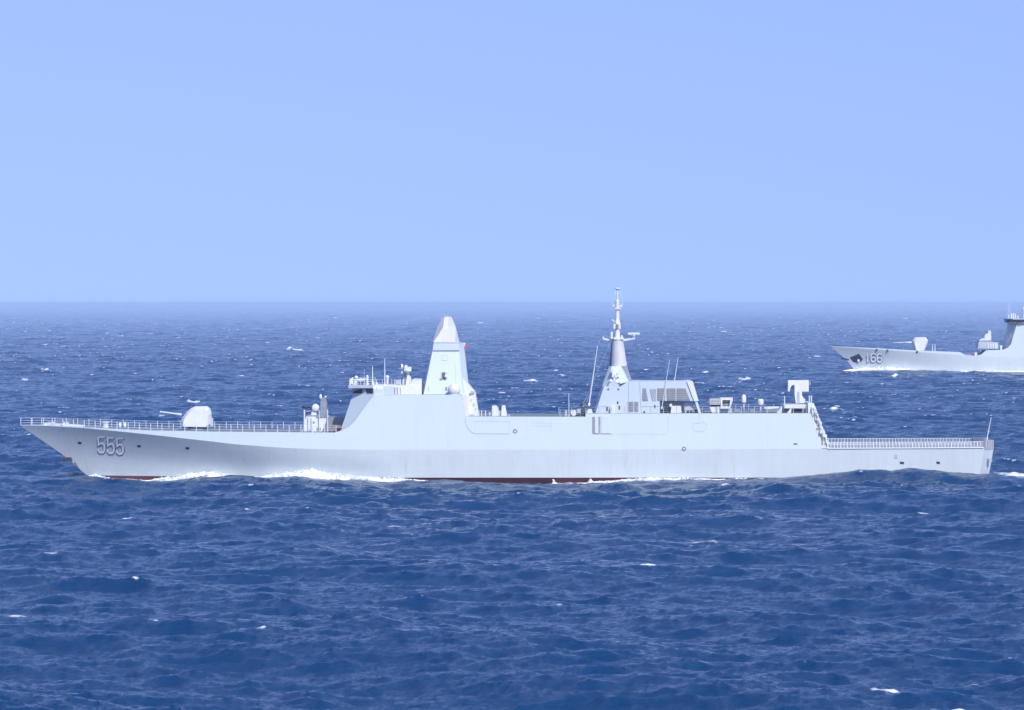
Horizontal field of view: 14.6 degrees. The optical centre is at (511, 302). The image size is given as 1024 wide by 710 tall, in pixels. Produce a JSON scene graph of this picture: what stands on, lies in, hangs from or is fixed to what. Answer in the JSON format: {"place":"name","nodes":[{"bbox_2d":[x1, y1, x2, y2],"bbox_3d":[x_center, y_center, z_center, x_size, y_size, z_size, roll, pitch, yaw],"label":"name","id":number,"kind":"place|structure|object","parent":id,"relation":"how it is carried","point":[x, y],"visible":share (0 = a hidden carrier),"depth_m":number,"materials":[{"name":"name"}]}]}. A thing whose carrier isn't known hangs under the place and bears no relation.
{"place":"outdoors","nodes":[
{"label":"outdoors","id":0,"kind":"place"},
{"bbox_2d":[0,305,1023,709],"bbox_3d":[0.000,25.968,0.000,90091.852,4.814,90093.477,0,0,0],"label":"sea water","id":1,"kind":"structure","parent":0,"point":[880,589],"depth_m":441.21,"materials":[{"name":"blue liquid"}]},
{"bbox_2d":[89,468,427,481],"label":"bow wave","id":2,"kind":"object","parent":1,"relation":"on","point":[311,473],"visible":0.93,"depth_m":601.03,"materials":[{"name":"white liquid"}]},
{"bbox_2d":[20,287,993,483],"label":"warship","id":3,"kind":"object","parent":1,"relation":"on","point":[438,427],"visible":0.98,"depth_m":600.50,"materials":[{"name":"paint"}]},
{"bbox_2d":[552,477,763,483],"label":"side spray","id":4,"kind":"object","parent":1,"relation":"on","point":[607,481],"visible":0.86,"depth_m":599.77,"materials":[{"name":"white liquid"}]},
{"bbox_2d":[831,307,1023,370],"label":"warship","id":5,"kind":"object","parent":1,"relation":"on","point":[1008,355],"visible":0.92,"depth_m":1541.87,"materials":[{"name":"paint"}]},
{"bbox_2d":[843,365,1023,371],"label":"bow wave","id":6,"kind":"object","parent":1,"relation":"on","point":[886,368],"visible":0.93,"depth_m":1542.96,"materials":[{"name":"white liquid"}]},
{"bbox_2d":[0,0,1023,304],"label":"sky","id":7,"kind":"structure","parent":0,"point":[153,152],"materials":[{"name":"blue"}]}
]}

